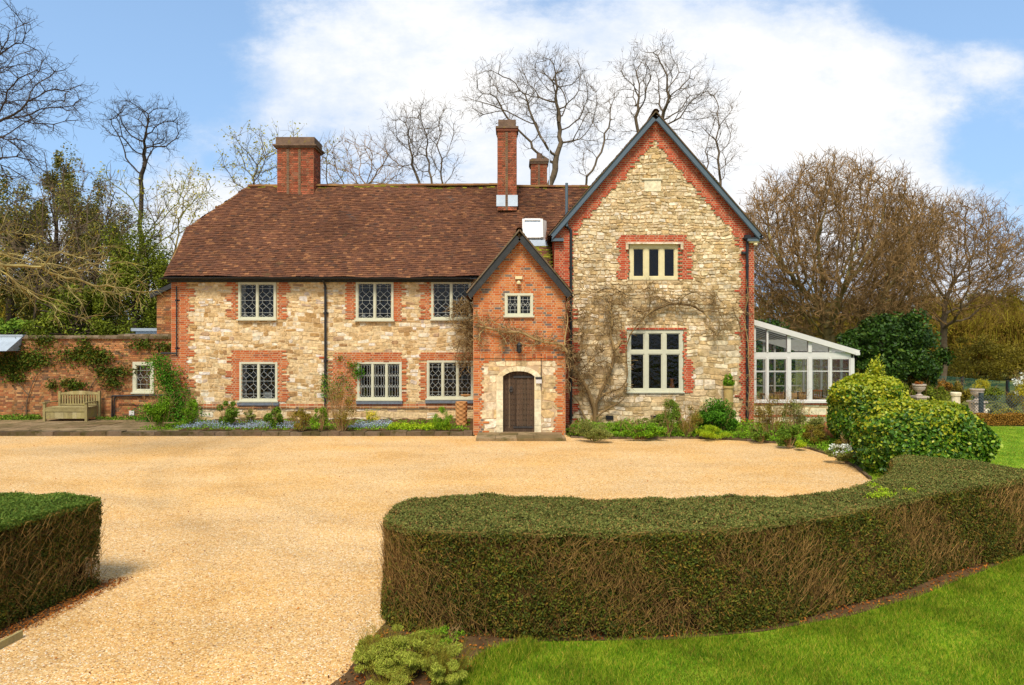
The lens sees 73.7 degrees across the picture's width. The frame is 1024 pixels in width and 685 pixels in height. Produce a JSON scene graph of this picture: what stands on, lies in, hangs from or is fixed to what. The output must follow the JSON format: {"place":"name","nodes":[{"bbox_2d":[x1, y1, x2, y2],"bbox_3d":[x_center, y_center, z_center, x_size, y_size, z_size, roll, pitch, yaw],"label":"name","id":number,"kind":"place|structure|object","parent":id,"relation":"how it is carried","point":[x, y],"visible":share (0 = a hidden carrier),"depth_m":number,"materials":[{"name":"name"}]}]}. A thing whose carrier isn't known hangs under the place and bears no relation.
{"place":"outdoors","nodes":[
{"label":"outdoors","id":0,"kind":"place"},
{"bbox_2d":[0,583,110,637],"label":"earth strip","id":1,"kind":"object","parent":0,"point":[35,619],"visible":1,"depth_m":7.48,"materials":[{"name":"soil"}]},
{"bbox_2d":[0,491,112,628],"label":"clipped hedge","id":2,"kind":"object","parent":1,"relation":"on","point":[50,547],"visible":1,"depth_m":7.78,"materials":[{"name":"green plant"}]},
{"bbox_2d":[0,419,204,430],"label":"stone path","id":3,"kind":"structure","parent":0,"point":[72,424],"depth_m":23.72,"materials":[{"name":"beige stone"}]},
{"bbox_2d":[0,413,42,419],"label":"ground cover","id":4,"kind":"object","parent":3,"relation":"on","point":[28,416],"visible":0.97,"depth_m":25.52,"materials":[{"name":"green plant"}]},
{"bbox_2d":[42,391,100,420],"bbox_3d":[-16.314,2.350,25.312,1.695,1.070,0.785,0,0,0],"label":"garden bench","id":5,"kind":"object","parent":3,"relation":"on","point":[85,412],"visible":1,"depth_m":25.28,"materials":[{"name":"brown wood"}]},
{"bbox_2d":[0,334,170,418],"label":"garden wall","id":6,"kind":"structure","parent":3,"relation":"on","point":[114,402],"depth_m":25.89,"materials":[{"name":"brick"}]},
{"bbox_2d":[0,330,170,414],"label":"wall creeper","id":7,"kind":"object","parent":6,"relation":"attached to","point":[30,360],"depth_m":25.76,"materials":[{"name":"green plant"}]},
{"bbox_2d":[130,362,154,393],"bbox_3d":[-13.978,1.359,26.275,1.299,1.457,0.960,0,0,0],"label":"window","id":8,"kind":"structure","parent":6,"relation":"in","point":[135,376],"depth_m":25.86,"materials":[{"name":"white glass"}]},
{"bbox_2d":[139,386,178,428],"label":"shrub","id":9,"kind":"object","parent":3,"relation":"on","point":[157,411],"visible":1,"depth_m":22.66,"materials":[{"name":"green plant"}]},
{"bbox_2d":[122,351,212,421],"bbox_3d":[-12.433,1.766,24.996,3.573,2.955,0.532,0,0,0],"label":"climbing rose","id":10,"kind":"object","parent":3,"relation":"on","point":[165,372],"visible":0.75,"depth_m":24.86,"materials":[{"name":"green plant"}]},
{"bbox_2d":[180,394,206,423],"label":"shrub","id":11,"kind":"object","parent":3,"relation":"on","point":[187,410],"visible":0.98,"depth_m":23.50,"materials":[{"name":"green plant"}]},
{"bbox_2d":[0,435,871,684],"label":"gravel drive","id":12,"kind":"structure","parent":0,"point":[224,476],"depth_m":12.49,"materials":[{"name":"beige gravel"}]},
{"bbox_2d":[0,630,22,648],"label":"edging board","id":13,"kind":"object","parent":12,"relation":"on","point":[11,639],"visible":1,"depth_m":6.80,"materials":[{"name":"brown wood"}]},
{"bbox_2d":[0,0,99,194],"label":"bare tree","id":14,"kind":"object","parent":12,"relation":"on","point":[16,113],"visible":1,"depth_m":14.76,"materials":[{"name":"brown plant"}]},
{"bbox_2d":[0,208,171,329],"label":"bare tree","id":15,"kind":"object","parent":12,"relation":"on","point":[5,267],"visible":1,"depth_m":20.07,"materials":[{"name":"brown plant"}]},
{"bbox_2d":[0,513,384,684],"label":"loose pebbles","id":16,"kind":"object","parent":12,"relation":"on","point":[214,598],"visible":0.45,"depth_m":7.92,"materials":[{"name":"beige gravel"}]},
{"bbox_2d":[0,440,1018,684],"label":"leaf litter","id":17,"kind":"object","parent":12,"relation":"on","point":[86,595],"visible":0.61,"depth_m":7.56,"materials":[{"name":"brown plant"}]},
{"bbox_2d":[574,416,614,440],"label":"shrub","id":18,"kind":"object","parent":12,"relation":"on","point":[594,431],"visible":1,"depth_m":20.34,"materials":[{"name":"green plant"}]},
{"bbox_2d":[623,418,666,439],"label":"shrub","id":19,"kind":"object","parent":12,"relation":"on","point":[650,429],"visible":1,"depth_m":20.73,"materials":[{"name":"green plant"}]},
{"bbox_2d":[374,454,1023,640],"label":"clipped hedge","id":20,"kind":"object","parent":12,"relation":"on","point":[479,562],"visible":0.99,"depth_m":7.21,"materials":[{"name":"green plant"}]},
{"bbox_2d":[865,482,916,498],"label":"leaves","id":21,"kind":"object","parent":20,"relation":"on","point":[880,494],"visible":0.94,"depth_m":8.51,"materials":[{"name":"green plant"}]},
{"bbox_2d":[696,424,732,438],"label":"shrub","id":22,"kind":"object","parent":12,"relation":"on","point":[708,430],"visible":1,"depth_m":20.87,"materials":[{"name":"green plant"}]},
{"bbox_2d":[571,436,871,479],"bbox_3d":[6.208,2.980,19.447,3.718,0.089,8.923,0,0,-42],"label":"brick bed edging","id":23,"kind":"object","parent":12,"relation":"on","point":[864,473],"visible":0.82,"depth_m":20.93,"materials":[{"name":"brick"}]},
{"bbox_2d":[748,423,769,442],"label":"shrub","id":24,"kind":"object","parent":12,"relation":"on","point":[757,434],"visible":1,"depth_m":20.20,"materials":[{"name":"green plant"}]},
{"bbox_2d":[776,418,804,447],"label":"shrub","id":25,"kind":"object","parent":12,"relation":"on","point":[785,432],"visible":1,"depth_m":19.19,"materials":[{"name":"green plant"}]},
{"bbox_2d":[824,443,857,460],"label":"shrub","id":26,"kind":"object","parent":12,"relation":"on","point":[840,449],"visible":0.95,"depth_m":16.85,"materials":[{"name":"grey plant"}]},
{"bbox_2d":[181,418,809,445],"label":"flower bed soil","id":27,"kind":"structure","parent":0,"point":[469,427],"depth_m":23.02,"materials":[{"name":"brown soil"}]},
{"bbox_2d":[216,397,240,426],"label":"shrub","id":28,"kind":"object","parent":27,"relation":"on","point":[231,414],"visible":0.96,"depth_m":23.06,"materials":[{"name":"green plant"}]},
{"bbox_2d":[173,419,293,428],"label":"forget me nots","id":29,"kind":"object","parent":27,"relation":"on","point":[257,424],"visible":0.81,"depth_m":22.94,"materials":[{"name":"blue plant"}]},
{"bbox_2d":[263,401,285,427],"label":"shrub","id":30,"kind":"object","parent":27,"relation":"on","point":[276,413],"visible":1,"depth_m":22.67,"materials":[{"name":"green plant"}]},
{"bbox_2d":[137,418,469,430],"bbox_3d":[-6.830,2.806,23.576,10.883,0.220,2.508,0,0,0],"label":"ground cover","id":31,"kind":"object","parent":27,"relation":"on","point":[168,426],"visible":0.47,"depth_m":22.88,"materials":[{"name":"green plant"}]},
{"bbox_2d":[320,369,360,430],"bbox_3d":[-5.586,1.827,22.239,1.479,2.093,1.356,0,0,0],"label":"shrub","id":32,"kind":"object","parent":27,"relation":"on","point":[340,416],"visible":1,"depth_m":22.16,"materials":[{"name":"brown plant"}]},
{"bbox_2d":[387,421,450,429],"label":"ground cover","id":33,"kind":"object","parent":27,"relation":"on","point":[405,426],"visible":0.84,"depth_m":22.54,"materials":[{"name":"plant"}]},
{"bbox_2d":[430,405,454,429],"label":"shrub","id":34,"kind":"object","parent":27,"relation":"on","point":[442,410],"visible":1,"depth_m":22.37,"materials":[{"name":"green plant"}]},
{"bbox_2d":[455,401,466,425],"bbox_3d":[-1.750,2.452,23.601,0.419,0.816,0.433,0,0,0],"label":"clay pot","id":35,"kind":"object","parent":27,"relation":"on","point":[461,412],"visible":0.99,"depth_m":23.43,"materials":[{"name":"orange ceramic"}]},
{"bbox_2d":[444,276,761,422],"bbox_3d":[3.156,0.312,23.189,11.315,5.360,3.281,0,0,0],"label":"wisteria","id":36,"kind":"object","parent":27,"relation":"on","point":[568,353],"visible":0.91,"depth_m":24.15,"materials":[{"name":"brown plant"}]},
{"bbox_2d":[649,395,681,436],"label":"shrub","id":37,"kind":"object","parent":27,"relation":"on","point":[665,416],"visible":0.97,"depth_m":21.44,"materials":[{"name":"green plant"}]},
{"bbox_2d":[674,396,702,436],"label":"shrub","id":38,"kind":"object","parent":27,"relation":"on","point":[686,430],"visible":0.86,"depth_m":21.44,"materials":[{"name":"brown plant"}]},
{"bbox_2d":[688,394,738,430],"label":"shrub","id":39,"kind":"object","parent":27,"relation":"on","point":[718,414],"visible":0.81,"depth_m":21.93,"materials":[{"name":"green plant"}]},
{"bbox_2d":[746,388,796,434],"bbox_3d":[8.149,2.114,21.483,1.671,1.704,0.890,0,0,0],"label":"shrub","id":40,"kind":"object","parent":27,"relation":"on","point":[763,413],"visible":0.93,"depth_m":21.43,"materials":[{"name":"brown plant"}]},
{"bbox_2d":[0,0,1023,316],"label":"sky","id":41,"kind":"structure","parent":0,"point":[934,86],"materials":[{"name":"blue"}]},
{"bbox_2d":[205,350,1023,677],"bbox_3d":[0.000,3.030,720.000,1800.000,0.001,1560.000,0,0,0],"label":"ground","id":42,"kind":"structure","parent":0,"point":[1003,384],"depth_m":38.31,"materials":[{"name":"brown soil"}]},
{"bbox_2d":[0,317,54,334],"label":"evergreen bush","id":43,"kind":"object","parent":42,"relation":"on","point":[7,327],"visible":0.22,"depth_m":29.39,"materials":[{"name":"green plant"}]},
{"bbox_2d":[0,169,77,334],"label":"evergreen tree","id":44,"kind":"object","parent":42,"relation":"on","point":[8,297],"visible":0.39,"depth_m":32.75,"materials":[{"name":"green plant"}]},
{"bbox_2d":[1,187,84,333],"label":"bare tree","id":45,"kind":"object","parent":42,"relation":"on","point":[36,292],"visible":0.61,"depth_m":30.91,"materials":[{"name":"brown plant"}]},
{"bbox_2d":[0,141,110,334],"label":"evergreen tree","id":46,"kind":"object","parent":42,"relation":"on","point":[56,164],"visible":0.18,"depth_m":34.80,"materials":[{"name":"green plant"}]},
{"bbox_2d":[22,281,119,334],"bbox_3d":[-18.321,0.244,29.007,4.560,5.727,2.663,0,0,14],"label":"evergreen bush","id":47,"kind":"object","parent":42,"relation":"on","point":[99,325],"visible":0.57,"depth_m":28.73,"materials":[{"name":"green plant"}]},
{"bbox_2d":[41,173,132,332],"bbox_3d":[-20.839,-2.672,34.036,4.631,11.564,3.434,0,0,27],"label":"evergreen tree","id":48,"kind":"object","parent":42,"relation":"on","point":[87,236],"visible":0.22,"depth_m":33.31,"materials":[{"name":"green plant"}]},
{"bbox_2d":[0,156,177,313],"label":"bare tree","id":49,"kind":"object","parent":42,"relation":"on","point":[77,238],"visible":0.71,"depth_m":30.08,"materials":[{"name":"brown plant"}]},
{"bbox_2d":[72,210,172,334],"bbox_3d":[-16.744,-1.380,30.000,4.503,8.980,3.803,0,0,0],"label":"conifer","id":50,"kind":"object","parent":42,"relation":"on","point":[157,267],"visible":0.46,"depth_m":29.47,"materials":[{"name":"green plant"}]},
{"bbox_2d":[94,88,189,320],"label":"bare tree","id":51,"kind":"object","parent":42,"relation":"on","point":[144,163],"visible":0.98,"depth_m":43.75,"materials":[{"name":"brown plant"}]},
{"bbox_2d":[93,161,221,295],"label":"bare tree","id":52,"kind":"object","parent":42,"relation":"on","point":[107,179],"visible":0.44,"depth_m":41.91,"materials":[{"name":"brown plant"}]},
{"bbox_2d":[145,156,216,263],"bbox_3d":[-18.413,-3.667,38.110,4.443,13.535,4.438,0,0,-34],"label":"budding tree","id":53,"kind":"object","parent":42,"relation":"on","point":[182,207],"visible":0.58,"depth_m":37.76,"materials":[{"name":"beige plant"}]},
{"bbox_2d":[0,430,472,435],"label":"kerb","id":54,"kind":"structure","parent":42,"relation":"on","point":[226,433],"depth_m":21.92,"materials":[{"name":"stone"}]},
{"bbox_2d":[288,405,314,430],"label":"shrub","id":55,"kind":"object","parent":54,"relation":"on","point":[301,422],"visible":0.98,"depth_m":22.13,"materials":[{"name":"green plant"}]},
{"bbox_2d":[310,403,328,430],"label":"shrub","id":56,"kind":"object","parent":54,"relation":"on","point":[321,418],"visible":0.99,"depth_m":22.16,"materials":[{"name":"green plant"}]},
{"bbox_2d":[212,117,306,192],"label":"budding tree","id":57,"kind":"object","parent":42,"relation":"on","point":[252,167],"visible":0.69,"depth_m":41.74,"materials":[{"name":"grey plant"}]},
{"bbox_2d":[320,132,351,183],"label":"budding tree","id":58,"kind":"object","parent":42,"relation":"on","point":[331,162],"visible":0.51,"depth_m":44.76,"materials":[{"name":"grey plant"}]},
{"bbox_2d":[321,126,412,183],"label":"bare tree","id":59,"kind":"object","parent":42,"relation":"on","point":[360,163],"visible":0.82,"depth_m":43.86,"materials":[{"name":"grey plant"}]},
{"bbox_2d":[376,100,443,182],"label":"bare tree","id":60,"kind":"object","parent":42,"relation":"on","point":[411,155],"visible":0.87,"depth_m":45.91,"materials":[{"name":"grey plant"}]},
{"bbox_2d":[400,90,450,182],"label":"bare tree","id":61,"kind":"object","parent":42,"relation":"on","point":[413,162],"visible":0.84,"depth_m":45.85,"materials":[{"name":"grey plant"}]},
{"bbox_2d":[410,93,466,183],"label":"bare tree","id":62,"kind":"object","parent":42,"relation":"on","point":[441,158],"visible":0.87,"depth_m":46.09,"materials":[{"name":"grey plant"}]},
{"bbox_2d":[149,109,764,440],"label":"house","id":63,"kind":"structure","parent":42,"relation":"on","point":[302,266],"depth_m":24.97,"materials":[{"name":"stone"}]},
{"bbox_2d":[236,282,276,320],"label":"window","id":64,"kind":"structure","parent":63,"relation":"in","point":[256,299],"depth_m":25.35,"materials":[{"name":"white glass"}]},
{"bbox_2d":[237,362,278,401],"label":"window","id":65,"kind":"structure","parent":63,"relation":"in","point":[258,378],"depth_m":25.45,"materials":[{"name":"white glass"}]},
{"bbox_2d":[319,355,370,417],"bbox_3d":[-6.163,1.749,24.908,2.162,2.652,0.279,0,0,0],"label":"climbing rose","id":66,"kind":"object","parent":63,"relation":"attached to","point":[355,373],"visible":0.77,"depth_m":24.88,"materials":[{"name":"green plant"}]},
{"bbox_2d":[354,282,394,320],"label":"window","id":67,"kind":"structure","parent":63,"relation":"in","point":[375,300],"depth_m":26.54,"materials":[{"name":"white glass"}]},
{"bbox_2d":[356,362,402,400],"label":"window","id":68,"kind":"structure","parent":63,"relation":"in","point":[381,378],"depth_m":25.50,"materials":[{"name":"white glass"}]},
{"bbox_2d":[425,360,472,399],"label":"window","id":69,"kind":"structure","parent":63,"relation":"in","point":[443,382],"depth_m":26.56,"materials":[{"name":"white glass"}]},
{"bbox_2d":[430,282,470,320],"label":"window","id":70,"kind":"structure","parent":63,"relation":"in","point":[443,292],"depth_m":26.54,"materials":[{"name":"white glass"}]},
{"bbox_2d":[503,371,533,431],"bbox_3d":[0.218,1.927,22.245,1.015,1.987,0.150,0,0,0],"label":"door","id":71,"kind":"structure","parent":63,"relation":"in","point":[518,387],"depth_m":22.23,"materials":[{"name":"brown wood"}]},
{"bbox_2d":[504,293,533,316],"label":"window","id":72,"kind":"structure","parent":63,"relation":"in","point":[516,304],"depth_m":22.09,"materials":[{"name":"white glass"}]},
{"bbox_2d":[628,244,679,279],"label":"window","id":73,"kind":"structure","parent":63,"relation":"in","point":[660,262],"depth_m":24.41,"materials":[{"name":"beige wood"}]},
{"bbox_2d":[627,330,684,393],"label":"window","id":74,"kind":"structure","parent":63,"relation":"in","point":[658,353],"depth_m":25.09,"materials":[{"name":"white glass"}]},
{"bbox_2d":[0,265,1023,380],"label":"distant wood","id":75,"kind":"object","parent":42,"relation":"on","point":[1011,329],"visible":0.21,"depth_m":55.08,"materials":[{"name":"plant"}]},
{"bbox_2d":[453,42,614,184],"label":"bare tree","id":76,"kind":"object","parent":42,"relation":"on","point":[555,158],"visible":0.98,"depth_m":51.70,"materials":[{"name":"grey plant"}]},
{"bbox_2d":[569,81,630,184],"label":"bare tree","id":77,"kind":"object","parent":42,"relation":"on","point":[595,165],"visible":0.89,"depth_m":49.71,"materials":[{"name":"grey plant"}]},
{"bbox_2d":[603,29,734,142],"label":"bare tree","id":78,"kind":"object","parent":42,"relation":"on","point":[668,97],"visible":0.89,"depth_m":49.71,"materials":[{"name":"grey plant"}]},
{"bbox_2d":[690,80,747,185],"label":"bare tree","id":79,"kind":"object","parent":42,"relation":"on","point":[719,172],"visible":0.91,"depth_m":47.86,"materials":[{"name":"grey plant"}]},
{"bbox_2d":[755,317,794,397],"bbox_3d":[13.632,0.887,35.772,3.084,4.453,3.158,0,0,0],"label":"laurel","id":80,"kind":"object","parent":42,"relation":"on","point":[770,349],"visible":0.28,"depth_m":35.57,"materials":[{"name":"green plant"}]},
{"bbox_2d":[754,320,859,423],"bbox_3d":[10.651,1.059,27.470,4.064,3.882,5.220,0,0,0],"label":"conservatory","id":81,"kind":"object","parent":42,"relation":"on","point":[821,364],"visible":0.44,"depth_m":25.02,"materials":[{"name":"glass"}]},
{"bbox_2d":[736,143,970,343],"bbox_3d":[18.698,-4.246,40.073,12.522,14.692,13.053,0,0,-44],"label":"bare tree","id":82,"kind":"object","parent":42,"relation":"on","point":[813,298],"visible":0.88,"depth_m":37.93,"materials":[{"name":"brown plant"}]},
{"bbox_2d":[835,328,889,374],"bbox_3d":[17.609,1.182,34.961,3.932,3.860,3.178,0,0,0],"label":"laurel","id":83,"kind":"object","parent":42,"relation":"on","point":[854,343],"visible":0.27,"depth_m":34.23,"materials":[{"name":"green plant"}]},
{"bbox_2d":[855,368,929,394],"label":"shrub","id":84,"kind":"object","parent":42,"relation":"on","point":[913,379],"visible":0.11,"depth_m":34.01,"materials":[{"name":"green plant"}]},
{"bbox_2d":[846,308,956,393],"bbox_3d":[19.659,0.673,35.158,5.321,4.882,4.802,0,0,-42],"label":"laurel","id":85,"kind":"object","parent":42,"relation":"on","point":[907,339],"visible":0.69,"depth_m":33.61,"materials":[{"name":"green plant"}]},
{"bbox_2d":[909,384,928,400],"bbox_3d":[16.701,2.354,28.000,0.520,1.291,0.520,0,0,0],"label":"stone urn","id":86,"kind":"object","parent":42,"relation":"on","point":[919,388],"visible":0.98,"depth_m":27.84,"materials":[{"name":"beige stone"}]},
{"bbox_2d":[857,185,1023,381],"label":"bare tree","id":87,"kind":"object","parent":42,"relation":"on","point":[988,278],"visible":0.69,"depth_m":42.32,"materials":[{"name":"brown plant"}]},
{"bbox_2d":[951,375,971,403],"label":"box bush","id":88,"kind":"object","parent":42,"relation":"on","point":[958,387],"visible":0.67,"depth_m":32.77,"materials":[{"name":"green plant"}]},
{"bbox_2d":[928,334,1023,385],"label":"undergrowth","id":89,"kind":"object","parent":42,"relation":"on","point":[992,349],"visible":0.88,"depth_m":47.17,"materials":[{"name":"green plant"}]},
{"bbox_2d":[938,376,1023,404],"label":"netting fence","id":90,"kind":"object","parent":42,"relation":"on","point":[1009,384],"visible":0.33,"depth_m":37.10,"materials":[{"name":"black paint"}]},
{"bbox_2d":[970,385,1004,400],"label":"box bush","id":91,"kind":"object","parent":42,"relation":"on","point":[991,392],"visible":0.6,"depth_m":33.77,"materials":[{"name":"green plant"}]},
{"bbox_2d":[971,393,1023,413],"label":"chain link fence","id":92,"kind":"object","parent":42,"relation":"on","point":[981,403],"visible":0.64,"depth_m":25.69,"materials":[{"name":"metal"}]},
{"bbox_2d":[973,412,1023,425],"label":"hedge","id":93,"kind":"object","parent":42,"relation":"on","point":[1009,418],"visible":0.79,"depth_m":24.77,"materials":[{"name":"brown plant"}]},
{"bbox_2d":[1008,366,1023,411],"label":"blossom bush","id":94,"kind":"object","parent":42,"relation":"on","point":[1019,389],"visible":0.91,"depth_m":29.07,"materials":[{"name":"white plant"}]},
{"bbox_2d":[330,550,1021,684],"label":"earth strip","id":95,"kind":"object","parent":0,"point":[419,675],"visible":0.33,"depth_m":7.05,"materials":[{"name":"soil"}]},
{"bbox_2d":[349,622,399,672],"bbox_3d":[-1.249,2.816,6.296,0.543,0.414,0.568,0,0,0],"label":"lavender","id":96,"kind":"object","parent":95,"relation":"on","point":[360,656],"visible":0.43,"depth_m":6.18,"materials":[{"name":"green plant"}]},
{"bbox_2d":[364,660,419,684],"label":"lavender","id":97,"kind":"object","parent":95,"relation":"on","point":[398,676],"visible":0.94,"depth_m":5.89,"materials":[{"name":"green plant"}]},
{"bbox_2d":[350,606,461,672],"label":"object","id":98,"kind":"object","parent":95,"relation":"on","point":[401,656],"visible":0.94,"depth_m":6.09,"materials":[{"name":"green plant"}]},
{"bbox_2d":[423,622,465,645],"bbox_3d":[-0.676,2.889,6.697,0.443,0.266,0.270,0,0,0],"label":"euphorbia","id":99,"kind":"object","parent":95,"relation":"on","point":[445,629],"visible":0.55,"depth_m":6.72,"materials":[{"name":"green plant"}]},
{"bbox_2d":[416,633,480,684],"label":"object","id":100,"kind":"object","parent":95,"relation":"on","point":[441,669],"visible":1,"depth_m":5.92,"materials":[{"name":"green plant"}]},
{"bbox_2d":[444,425,1023,684],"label":"lawn","id":101,"kind":"structure","parent":0,"point":[873,474],"depth_m":6.59,"materials":[{"name":"green plant"}]},
{"bbox_2d":[571,418,855,463],"bbox_3d":[6.707,2.798,20.389,9.660,0.366,7.656,0,0,0],"label":"ground cover","id":102,"kind":"object","parent":101,"relation":"on","point":[745,429],"visible":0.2,"depth_m":21.48,"materials":[{"name":"green plant"}]},
{"bbox_2d":[777,384,814,437],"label":"shrub","id":103,"kind":"object","parent":101,"relation":"on","point":[799,419],"visible":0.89,"depth_m":21.15,"materials":[{"name":"green plant"}]},
{"bbox_2d":[800,421,829,444],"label":"shrub","id":104,"kind":"object","parent":101,"relation":"on","point":[811,432],"visible":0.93,"depth_m":19.38,"materials":[{"name":"green plant"}]},
{"bbox_2d":[825,354,913,442],"bbox_3d":[9.698,1.627,18.599,2.109,2.676,2.177,0,0,0],"label":"ivy mound","id":105,"kind":"object","parent":101,"relation":"on","point":[849,399],"visible":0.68,"depth_m":18.13,"materials":[{"name":"green plant"}]},
{"bbox_2d":[848,397,1002,476],"bbox_3d":[9.332,2.131,15.597,2.886,1.791,2.392,0,0,0],"label":"ivy mound","id":106,"kind":"object","parent":101,"relation":"on","point":[883,434],"visible":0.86,"depth_m":14.81,"materials":[{"name":"green plant"}]},
{"label":"garden path","id":107,"kind":"structure","parent":0,"visible":0},
{"bbox_2d":[923,385,951,400],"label":"box bush","id":108,"kind":"object","parent":107,"relation":"on","point":[938,395],"visible":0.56,"depth_m":29.91,"materials":[{"name":"green plant"}]},
{"bbox_2d":[966,388,987,412],"bbox_3d":[18.526,2.419,27.200,0.520,1.162,0.520,0,0,0],"label":"stone urn","id":109,"kind":"object","parent":107,"relation":"on","point":[974,391],"visible":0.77,"depth_m":27.10,"materials":[{"name":"beige stone"}]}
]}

